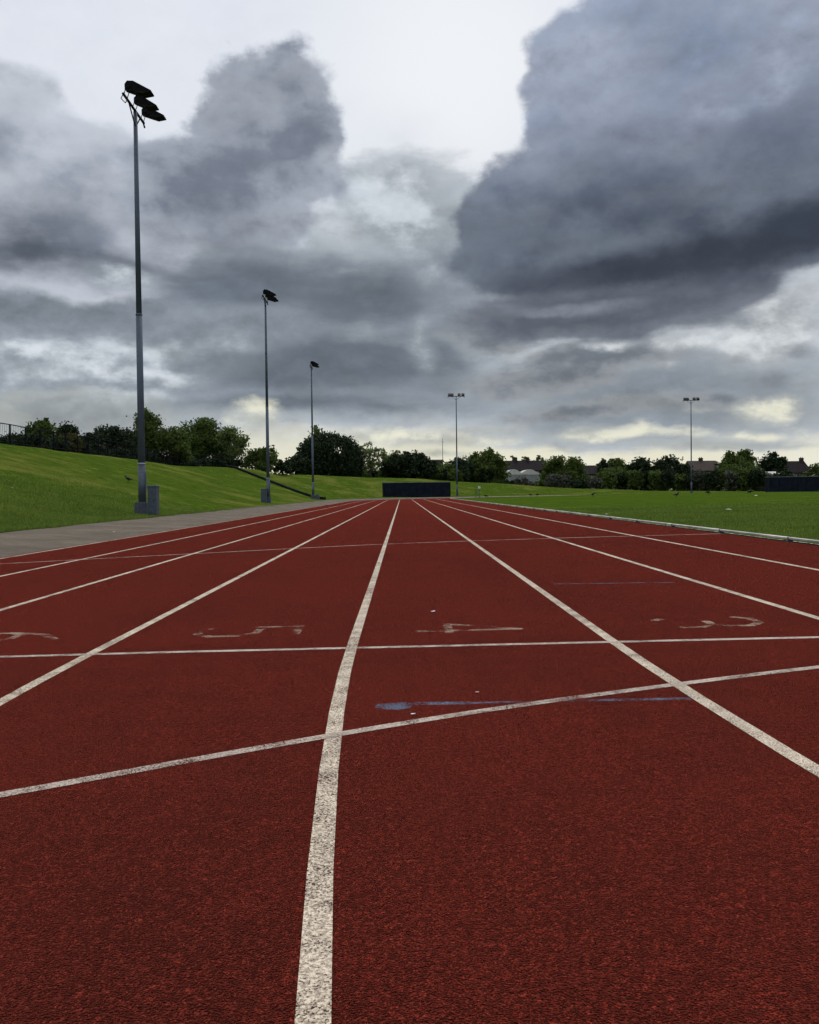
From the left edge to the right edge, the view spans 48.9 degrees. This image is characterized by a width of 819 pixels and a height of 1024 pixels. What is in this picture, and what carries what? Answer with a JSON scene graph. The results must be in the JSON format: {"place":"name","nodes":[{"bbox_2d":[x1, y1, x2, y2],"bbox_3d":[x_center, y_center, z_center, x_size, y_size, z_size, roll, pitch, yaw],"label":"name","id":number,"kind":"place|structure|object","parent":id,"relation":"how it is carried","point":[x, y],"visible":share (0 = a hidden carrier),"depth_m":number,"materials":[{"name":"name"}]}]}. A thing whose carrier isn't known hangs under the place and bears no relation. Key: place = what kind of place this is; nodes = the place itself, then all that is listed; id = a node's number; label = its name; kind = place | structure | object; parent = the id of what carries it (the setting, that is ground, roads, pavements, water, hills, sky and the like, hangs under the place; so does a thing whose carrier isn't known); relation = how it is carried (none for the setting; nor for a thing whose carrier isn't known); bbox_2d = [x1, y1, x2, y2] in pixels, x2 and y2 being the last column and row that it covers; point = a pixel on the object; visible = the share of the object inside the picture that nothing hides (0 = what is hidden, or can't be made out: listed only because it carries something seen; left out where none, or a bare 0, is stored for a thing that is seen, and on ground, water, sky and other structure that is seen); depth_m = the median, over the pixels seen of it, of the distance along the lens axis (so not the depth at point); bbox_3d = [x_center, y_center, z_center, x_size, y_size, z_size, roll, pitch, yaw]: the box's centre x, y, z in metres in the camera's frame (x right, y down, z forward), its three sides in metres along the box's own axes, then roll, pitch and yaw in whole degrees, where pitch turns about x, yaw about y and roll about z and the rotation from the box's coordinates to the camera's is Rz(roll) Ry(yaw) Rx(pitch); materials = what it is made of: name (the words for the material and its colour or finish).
{"place":"outdoors","nodes":[
{"label":"outdoors","id":0,"kind":"place"},
{"bbox_2d":[0,494,607,557],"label":"tarmac path","id":1,"kind":"structure","parent":0,"point":[13,543],"depth_m":20.20,"materials":[{"name":"grey asphalt"}]},
{"bbox_2d":[0,443,764,531],"bbox_3d":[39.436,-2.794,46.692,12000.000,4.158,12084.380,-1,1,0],"label":"grass ground","id":2,"kind":"structure","parent":0,"point":[214,488],"depth_m":60.65,"materials":[{"name":"green plant"}]},
{"bbox_2d":[0,434,14,443],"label":"bush","id":3,"kind":"object","parent":2,"relation":"on","point":[3,439],"visible":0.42,"depth_m":56.97,"materials":[{"name":"green plant"}]},
{"bbox_2d":[3,431,43,447],"bbox_3d":[-26.889,-4.851,62.218,3.181,1.581,3.267,-1,1,0],"label":"bush","id":4,"kind":"object","parent":2,"relation":"on","point":[31,439],"visible":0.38,"depth_m":61.82,"materials":[{"name":"green plant"}]},
{"bbox_2d":[21,417,62,438],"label":"tree","id":5,"kind":"object","parent":2,"relation":"on","point":[44,424],"visible":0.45,"depth_m":73.10,"materials":[{"name":"green plant"}]},
{"bbox_2d":[41,436,55,449],"bbox_3d":[-27.103,-4.865,64.722,3.252,1.398,3.151,-1,1,0],"label":"bush","id":6,"kind":"object","parent":2,"relation":"on","point":[46,442],"visible":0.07,"depth_m":64.48,"materials":[{"name":"green plant"}]},
{"bbox_2d":[44,436,71,450],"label":"bush","id":7,"kind":"object","parent":2,"relation":"on","point":[62,445],"visible":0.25,"depth_m":66.84,"materials":[{"name":"green plant"}]},
{"bbox_2d":[57,421,82,439],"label":"tree","id":8,"kind":"object","parent":2,"relation":"on","point":[66,428],"visible":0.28,"depth_m":75.22,"materials":[{"name":"green plant"}]},
{"bbox_2d":[52,437,91,453],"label":"bush","id":9,"kind":"object","parent":2,"relation":"on","point":[85,446],"visible":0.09,"depth_m":72.13,"materials":[{"name":"green plant"}]},
{"bbox_2d":[61,432,83,452],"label":"bush","id":10,"kind":"object","parent":2,"relation":"on","point":[74,438],"visible":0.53,"depth_m":69.51,"materials":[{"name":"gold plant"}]},
{"bbox_2d":[82,432,106,445],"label":"tree","id":11,"kind":"object","parent":2,"relation":"on","point":[90,434],"visible":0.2,"depth_m":83.35,"materials":[{"name":"green plant"}]},
{"bbox_2d":[84,441,105,455],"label":"bush","id":12,"kind":"object","parent":2,"relation":"on","point":[102,448],"visible":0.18,"depth_m":76.97,"materials":[{"name":"green plant"}]},
{"bbox_2d":[0,467,228,532],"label":"grass","id":13,"kind":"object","parent":2,"relation":"on","point":[9,523],"visible":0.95,"depth_m":26.71,"materials":[{"name":"green plant"}]},
{"bbox_2d":[92,424,145,459],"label":"tree","id":14,"kind":"object","parent":2,"relation":"on","point":[113,433],"visible":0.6,"depth_m":86.86,"materials":[{"name":"green plant"}]},
{"bbox_2d":[106,447,131,458],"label":"bush","id":15,"kind":"object","parent":2,"relation":"on","point":[119,452],"visible":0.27,"depth_m":81.86,"materials":[{"name":"green plant"}]},
{"bbox_2d":[0,423,252,468],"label":"railing fence","id":16,"kind":"object","parent":2,"relation":"on","point":[66,449],"visible":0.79,"depth_m":72.90,"materials":[{"name":"metal"}]},
{"bbox_2d":[121,80,165,514],"bbox_3d":[-8.358,-6.471,28.642,1.093,13.415,2.271,-1,1,0],"label":"floodlight mast","id":17,"kind":"object","parent":2,"relation":"on","point":[149,109],"visible":0.95,"depth_m":28.73,"materials":[{"name":"metal"}]},
{"bbox_2d":[126,407,170,456],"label":"tree","id":18,"kind":"object","parent":2,"relation":"on","point":[154,439],"visible":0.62,"depth_m":95.07,"materials":[{"name":"green plant"}]},
{"bbox_2d":[145,450,156,461],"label":"bush","id":19,"kind":"object","parent":2,"relation":"on","point":[152,454],"visible":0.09,"depth_m":92.03,"materials":[{"name":"green plant"}]},
{"bbox_2d":[147,486,159,514],"bbox_3d":[-8.144,-0.298,28.623,0.320,1.082,0.320,-1,1,6],"label":"electrical cabinet","id":20,"kind":"object","parent":2,"relation":"on","point":[153,499],"visible":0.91,"depth_m":28.49,"materials":[{"name":"metal"}]},
{"bbox_2d":[157,455,172,464],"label":"bush","id":21,"kind":"object","parent":2,"relation":"on","point":[164,458],"visible":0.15,"depth_m":96.93,"materials":[{"name":"green plant"}]},
{"bbox_2d":[151,425,194,465],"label":"tree","id":22,"kind":"object","parent":2,"relation":"on","point":[176,442],"visible":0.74,"depth_m":98.04,"materials":[{"name":"green plant"}]},
{"bbox_2d":[176,417,228,460],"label":"tree","id":23,"kind":"object","parent":2,"relation":"on","point":[204,432],"visible":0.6,"depth_m":113.48,"materials":[{"name":"green plant"}]},
{"bbox_2d":[199,456,224,466],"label":"bush","id":24,"kind":"object","parent":2,"relation":"on","point":[217,461],"visible":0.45,"depth_m":109.12,"materials":[{"name":"green plant"}]},
{"bbox_2d":[219,459,235,466],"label":"bush","id":25,"kind":"object","parent":2,"relation":"on","point":[229,462],"visible":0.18,"depth_m":111.38,"materials":[{"name":"green plant"}]},
{"bbox_2d":[214,425,251,461],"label":"tree","id":26,"kind":"object","parent":2,"relation":"on","point":[230,435],"visible":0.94,"depth_m":112.68,"materials":[{"name":"green plant"}]},
{"bbox_2d":[226,458,242,466],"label":"bush","id":27,"kind":"object","parent":2,"relation":"on","point":[238,462],"visible":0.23,"depth_m":113.74,"materials":[{"name":"green plant"}]},
{"bbox_2d":[240,445,279,473],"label":"tree","id":28,"kind":"object","parent":2,"relation":"on","point":[258,456],"visible":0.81,"depth_m":132.53,"materials":[{"name":"green plant"}]},
{"bbox_2d":[261,489,266,502],"bbox_3d":[-9.560,-1.012,59.104,0.400,1.032,0.320,-1,1,0],"label":"electrical cabinet","id":29,"kind":"object","parent":2,"relation":"on","point":[264,495],"visible":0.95,"depth_m":58.97,"materials":[{"name":"paint"}]},
{"bbox_2d":[261,289,277,502],"bbox_3d":[-9.110,-7.411,59.224,1.093,13.934,2.271,-1,1,0],"label":"floodlight mast","id":30,"kind":"object","parent":2,"relation":"on","point":[269,295],"visible":0.97,"depth_m":59.31,"materials":[{"name":"metal"}]},
{"bbox_2d":[223,465,325,499],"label":"wall","id":31,"kind":"structure","parent":2,"relation":"on","point":[274,482],"depth_m":99.81,"materials":[{"name":"grey concrete"}]},
{"bbox_2d":[273,459,291,474],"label":"tree","id":32,"kind":"object","parent":2,"relation":"on","point":[283,468],"visible":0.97,"depth_m":135.19,"materials":[{"name":"green plant"}]},
{"bbox_2d":[282,455,311,474],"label":"tree","id":33,"kind":"object","parent":2,"relation":"on","point":[301,465],"visible":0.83,"depth_m":148.74,"materials":[{"name":"green plant"}]},
{"bbox_2d":[309,361,318,498],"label":"floodlight mast","id":34,"kind":"object","parent":2,"relation":"on","point":[313,364],"visible":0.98,"depth_m":90.50,"materials":[{"name":"metal"}]},
{"bbox_2d":[308,424,322,437],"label":"tree","id":35,"kind":"object","parent":2,"relation":"on","point":[316,429],"visible":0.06,"depth_m":174.97,"materials":[{"name":"green plant"}]},
{"bbox_2d":[294,430,367,476],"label":"tree","id":36,"kind":"object","parent":2,"relation":"on","point":[347,461],"visible":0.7,"depth_m":151.89,"materials":[{"name":"green plant"}]},
{"bbox_2d":[359,441,389,477],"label":"tree","id":37,"kind":"object","parent":2,"relation":"on","point":[369,459],"visible":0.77,"depth_m":163.67,"materials":[{"name":"green plant"}]},
{"bbox_2d":[375,470,389,477],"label":"bush","id":38,"kind":"object","parent":2,"relation":"on","point":[380,475],"visible":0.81,"depth_m":167.00,"materials":[{"name":"green plant"}]},
{"bbox_2d":[379,453,406,477],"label":"tree","id":39,"kind":"object","parent":2,"relation":"on","point":[387,464],"visible":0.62,"depth_m":166.49,"materials":[{"name":"green plant"}]},
{"bbox_2d":[390,449,426,478],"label":"tree","id":40,"kind":"object","parent":2,"relation":"on","point":[408,462],"visible":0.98,"depth_m":164.67,"materials":[{"name":"green plant"}]},
{"bbox_2d":[382,482,450,496],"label":"mat shelter","id":41,"kind":"object","parent":2,"relation":"on","point":[416,489],"visible":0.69,"depth_m":123.92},
{"bbox_2d":[417,456,439,478],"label":"tree","id":42,"kind":"object","parent":2,"relation":"on","point":[432,466],"visible":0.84,"depth_m":165.21,"materials":[{"name":"green plant"}]},
{"bbox_2d":[426,468,443,479],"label":"bush","id":43,"kind":"object","parent":2,"relation":"on","point":[438,472],"visible":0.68,"depth_m":166.20,"materials":[{"name":"green plant"}]},
{"bbox_2d":[435,467,448,480],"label":"bush","id":44,"kind":"object","parent":2,"relation":"on","point":[445,475],"visible":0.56,"depth_m":166.97,"materials":[{"name":"green plant"}]},
{"bbox_2d":[437,462,455,470],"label":"tree","id":45,"kind":"object","parent":2,"relation":"on","point":[447,466],"visible":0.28,"depth_m":169.40,"materials":[{"name":"green plant"}]},
{"bbox_2d":[447,393,464,495],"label":"floodlight mast","id":46,"kind":"object","parent":2,"relation":"on","point":[459,395],"visible":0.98,"depth_m":130.78,"materials":[{"name":"metal"}]},
{"bbox_2d":[447,468,464,480],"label":"bush","id":47,"kind":"object","parent":2,"relation":"on","point":[451,474],"visible":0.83,"depth_m":166.57,"materials":[{"name":"green plant"}]},
{"bbox_2d":[445,455,477,481],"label":"tree","id":48,"kind":"object","parent":2,"relation":"on","point":[463,467],"visible":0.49,"depth_m":170.94,"materials":[{"name":"green plant"}]},
{"bbox_2d":[458,470,469,481],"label":"bush","id":49,"kind":"object","parent":2,"relation":"on","point":[465,478],"visible":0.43,"depth_m":167.77,"materials":[{"name":"green plant"}]},
{"bbox_2d":[469,468,480,482],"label":"bush","id":50,"kind":"object","parent":2,"relation":"on","point":[476,474],"visible":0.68,"depth_m":172.79,"materials":[{"name":"green plant"}]},
{"bbox_2d":[463,451,487,482],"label":"tree","id":51,"kind":"object","parent":2,"relation":"on","point":[471,457],"visible":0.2,"depth_m":177.54,"materials":[{"name":"green plant"}]},
{"bbox_2d":[478,465,495,482],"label":"bush","id":52,"kind":"object","parent":2,"relation":"on","point":[484,477],"visible":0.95,"depth_m":172.19,"materials":[{"name":"green plant"}]},
{"bbox_2d":[471,447,510,480],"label":"tree","id":53,"kind":"object","parent":2,"relation":"on","point":[497,462],"visible":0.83,"depth_m":174.58,"materials":[{"name":"green plant"}]},
{"bbox_2d":[270,462,749,490],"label":"wood","id":54,"kind":"object","parent":2,"relation":"on","point":[365,470],"visible":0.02,"depth_m":301.72,"materials":[{"name":"green plant"}]},
{"bbox_2d":[506,469,523,480],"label":"hall","id":55,"kind":"structure","parent":2,"relation":"on","point":[515,473],"depth_m":205.49,"materials":[{"name":"white glass"}]},
{"bbox_2d":[513,476,528,484],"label":"bush","id":56,"kind":"object","parent":2,"relation":"on","point":[522,481],"visible":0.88,"depth_m":170.57,"materials":[{"name":"green plant"}]},
{"bbox_2d":[505,457,546,474],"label":"long building","id":57,"kind":"structure","parent":2,"relation":"on","point":[527,464],"depth_m":234.08,"materials":[{"name":"grey brick"}]},
{"bbox_2d":[521,469,540,481],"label":"hall","id":58,"kind":"structure","parent":2,"relation":"on","point":[531,475],"depth_m":206.00,"materials":[{"name":"white glass"}]},
{"bbox_2d":[534,479,544,486],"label":"bush","id":59,"kind":"object","parent":2,"relation":"on","point":[540,482],"visible":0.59,"depth_m":172.82,"materials":[{"name":"green plant"}]},
{"bbox_2d":[544,473,561,486],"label":"bush","id":60,"kind":"object","parent":2,"relation":"on","point":[553,480],"visible":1,"depth_m":170.09,"materials":[{"name":"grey plant"}]},
{"bbox_2d":[539,455,570,487],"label":"tree","id":61,"kind":"object","parent":2,"relation":"on","point":[555,465],"visible":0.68,"depth_m":194.56,"materials":[{"name":"green plant"}]},
{"bbox_2d":[560,474,571,487],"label":"bush","id":62,"kind":"object","parent":2,"relation":"on","point":[566,480],"visible":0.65,"depth_m":175.12,"materials":[{"name":"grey plant"}]},
{"bbox_2d":[559,456,590,488],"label":"tree","id":63,"kind":"object","parent":2,"relation":"on","point":[576,471],"visible":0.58,"depth_m":196.59,"materials":[{"name":"green plant"}]},
{"bbox_2d":[570,478,588,488],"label":"bush","id":64,"kind":"object","parent":2,"relation":"on","point":[579,484],"visible":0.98,"depth_m":172.86,"materials":[{"name":"green plant"}]},
{"bbox_2d":[584,478,593,488],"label":"bush","id":65,"kind":"object","parent":2,"relation":"on","point":[590,485],"visible":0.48,"depth_m":178.62,"materials":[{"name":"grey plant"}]},
{"bbox_2d":[592,475,601,488],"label":"bush","id":66,"kind":"object","parent":2,"relation":"on","point":[597,483],"visible":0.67,"depth_m":176.74,"materials":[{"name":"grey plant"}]},
{"bbox_2d":[594,458,608,476],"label":"tree","id":67,"kind":"object","parent":2,"relation":"on","point":[602,464],"visible":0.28,"depth_m":205.72,"materials":[{"name":"green plant"}]},
{"bbox_2d":[582,465,631,489],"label":"long building","id":68,"kind":"structure","parent":2,"relation":"on","point":[592,469],"depth_m":227.77,"materials":[{"name":"tile"}]},
{"bbox_2d":[590,467,626,489],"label":"tree","id":69,"kind":"object","parent":2,"relation":"on","point":[612,470],"visible":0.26,"depth_m":194.99,"materials":[{"name":"green plant"}]},
{"bbox_2d":[601,470,618,488],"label":"bush","id":70,"kind":"object","parent":2,"relation":"on","point":[609,481],"visible":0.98,"depth_m":173.17,"materials":[{"name":"green plant"}]},
{"bbox_2d":[607,458,626,489],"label":"tree","id":71,"kind":"object","parent":2,"relation":"on","point":[616,463],"visible":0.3,"depth_m":211.33,"materials":[{"name":"green plant"}]},
{"bbox_2d":[615,473,628,489],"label":"bush","id":72,"kind":"object","parent":2,"relation":"on","point":[622,479],"visible":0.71,"depth_m":177.84,"materials":[{"name":"green plant"}]},
{"bbox_2d":[624,469,645,489],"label":"bush","id":73,"kind":"object","parent":2,"relation":"on","point":[632,478],"visible":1,"depth_m":176.07,"materials":[{"name":"green plant"}]},
{"bbox_2d":[625,456,655,490],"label":"tree","id":74,"kind":"object","parent":2,"relation":"on","point":[642,464],"visible":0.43,"depth_m":202.98,"materials":[{"name":"green plant"}]},
{"bbox_2d":[635,471,648,490],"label":"bush","id":75,"kind":"object","parent":2,"relation":"on","point":[645,477],"visible":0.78,"depth_m":176.82,"materials":[{"name":"green plant"}]},
{"bbox_2d":[647,470,666,490],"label":"bush","id":76,"kind":"object","parent":2,"relation":"on","point":[654,480],"visible":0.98,"depth_m":174.67,"materials":[{"name":"green plant"}]},
{"bbox_2d":[652,454,683,490],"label":"tree","id":77,"kind":"object","parent":2,"relation":"on","point":[671,462],"visible":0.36,"depth_m":202.93,"materials":[{"name":"green plant"}]},
{"bbox_2d":[660,468,675,490],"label":"bush","id":78,"kind":"object","parent":2,"relation":"on","point":[668,476],"visible":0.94,"depth_m":174.87,"materials":[{"name":"green plant"}]},
{"bbox_2d":[673,473,687,490],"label":"bush","id":79,"kind":"object","parent":2,"relation":"on","point":[679,480],"visible":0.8,"depth_m":177.46,"materials":[{"name":"green plant"}]},
{"bbox_2d":[673,463,693,490],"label":"tree","id":80,"kind":"object","parent":2,"relation":"on","point":[681,468],"visible":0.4,"depth_m":199.20,"materials":[{"name":"green plant"}]},
{"bbox_2d":[682,473,696,490],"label":"bush","id":81,"kind":"object","parent":2,"relation":"on","point":[687,482],"visible":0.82,"depth_m":176.44,"materials":[{"name":"green plant"}]},
{"bbox_2d":[683,397,699,492],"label":"floodlight mast","id":82,"kind":"object","parent":2,"relation":"on","point":[693,399],"visible":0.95,"depth_m":141.08,"materials":[{"name":"metal"}]},
{"bbox_2d":[692,469,705,490],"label":"bush","id":83,"kind":"object","parent":2,"relation":"on","point":[698,479],"visible":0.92,"depth_m":175.92,"materials":[{"name":"green plant"}]},
{"bbox_2d":[684,457,717,490],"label":"house","id":84,"kind":"structure","parent":2,"relation":"on","point":[705,466],"depth_m":218.47,"materials":[{"name":"brown brick"}]},
{"bbox_2d":[702,467,722,490],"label":"bush","id":85,"kind":"object","parent":2,"relation":"on","point":[712,479],"visible":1,"depth_m":173.18,"materials":[{"name":"green plant"}]},
{"bbox_2d":[709,467,726,490],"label":"bush","id":86,"kind":"object","parent":2,"relation":"on","point":[719,487],"visible":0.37,"depth_m":177.89,"materials":[{"name":"green plant"}]},
{"bbox_2d":[723,470,739,490],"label":"bush","id":87,"kind":"object","parent":2,"relation":"on","point":[730,477],"visible":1,"depth_m":174.98,"materials":[{"name":"green plant"}]},
{"bbox_2d":[716,450,747,469],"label":"tree","id":88,"kind":"object","parent":2,"relation":"on","point":[731,458],"visible":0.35,"depth_m":205.48,"materials":[{"name":"green plant"}]},
{"bbox_2d":[721,460,762,490],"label":"tree","id":89,"kind":"object","parent":2,"relation":"on","point":[732,468],"visible":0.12,"depth_m":192.00,"materials":[{"name":"green plant"}]},
{"bbox_2d":[735,466,749,490],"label":"bush","id":90,"kind":"object","parent":2,"relation":"on","point":[743,480],"visible":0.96,"depth_m":174.65,"materials":[{"name":"green plant"}]},
{"bbox_2d":[737,449,758,466],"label":"tree","id":91,"kind":"object","parent":2,"relation":"on","point":[746,453],"visible":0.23,"depth_m":207.43,"materials":[{"name":"green plant"}]},
{"bbox_2d":[748,468,766,490],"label":"bush","id":92,"kind":"object","parent":2,"relation":"on","point":[756,481],"visible":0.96,"depth_m":173.49,"materials":[{"name":"green plant"}]},
{"bbox_2d":[757,451,788,471],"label":"tree","id":93,"kind":"object","parent":2,"relation":"on","point":[772,462],"visible":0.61,"depth_m":205.10,"materials":[{"name":"green plant"}]},
{"bbox_2d":[775,467,793,476],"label":"tree","id":94,"kind":"object","parent":2,"relation":"on","point":[786,472],"visible":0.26,"depth_m":177.83,"materials":[{"name":"green plant"}]},
{"bbox_2d":[785,457,809,475],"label":"house","id":95,"kind":"structure","parent":2,"relation":"on","point":[797,468],"depth_m":220.34,"materials":[{"name":"tile"}]},
{"bbox_2d":[799,463,818,475],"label":"tree","id":96,"kind":"object","parent":2,"relation":"on","point":[814,471],"visible":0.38,"depth_m":214.02,"materials":[{"name":"green plant"}]},
{"bbox_2d":[0,497,818,1023],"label":"running track","id":97,"kind":"structure","parent":0,"point":[240,783],"depth_m":2.30,"materials":[{"name":"rubber"}]},
{"bbox_2d":[450,497,818,545],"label":"drain channel","id":98,"kind":"object","parent":97,"relation":"on","point":[683,528],"visible":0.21,"depth_m":14.90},
{"bbox_2d":[451,495,818,542],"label":"kerb","id":99,"kind":"structure","parent":98,"relation":"on","point":[790,539],"depth_m":15.08,"materials":[{"name":"paint"}]},
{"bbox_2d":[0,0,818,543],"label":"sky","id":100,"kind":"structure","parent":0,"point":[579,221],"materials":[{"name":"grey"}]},
{"bbox_2d":[453,491,818,543],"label":"infield","id":101,"kind":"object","parent":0,"point":[779,520],"depth_m":27.99,"materials":[{"name":"green plant"}]},
{"bbox_2d":[765,476,818,491],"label":"mat shelter","id":102,"kind":"object","parent":101,"relation":"on","point":[794,484],"visible":0.95,"depth_m":146.41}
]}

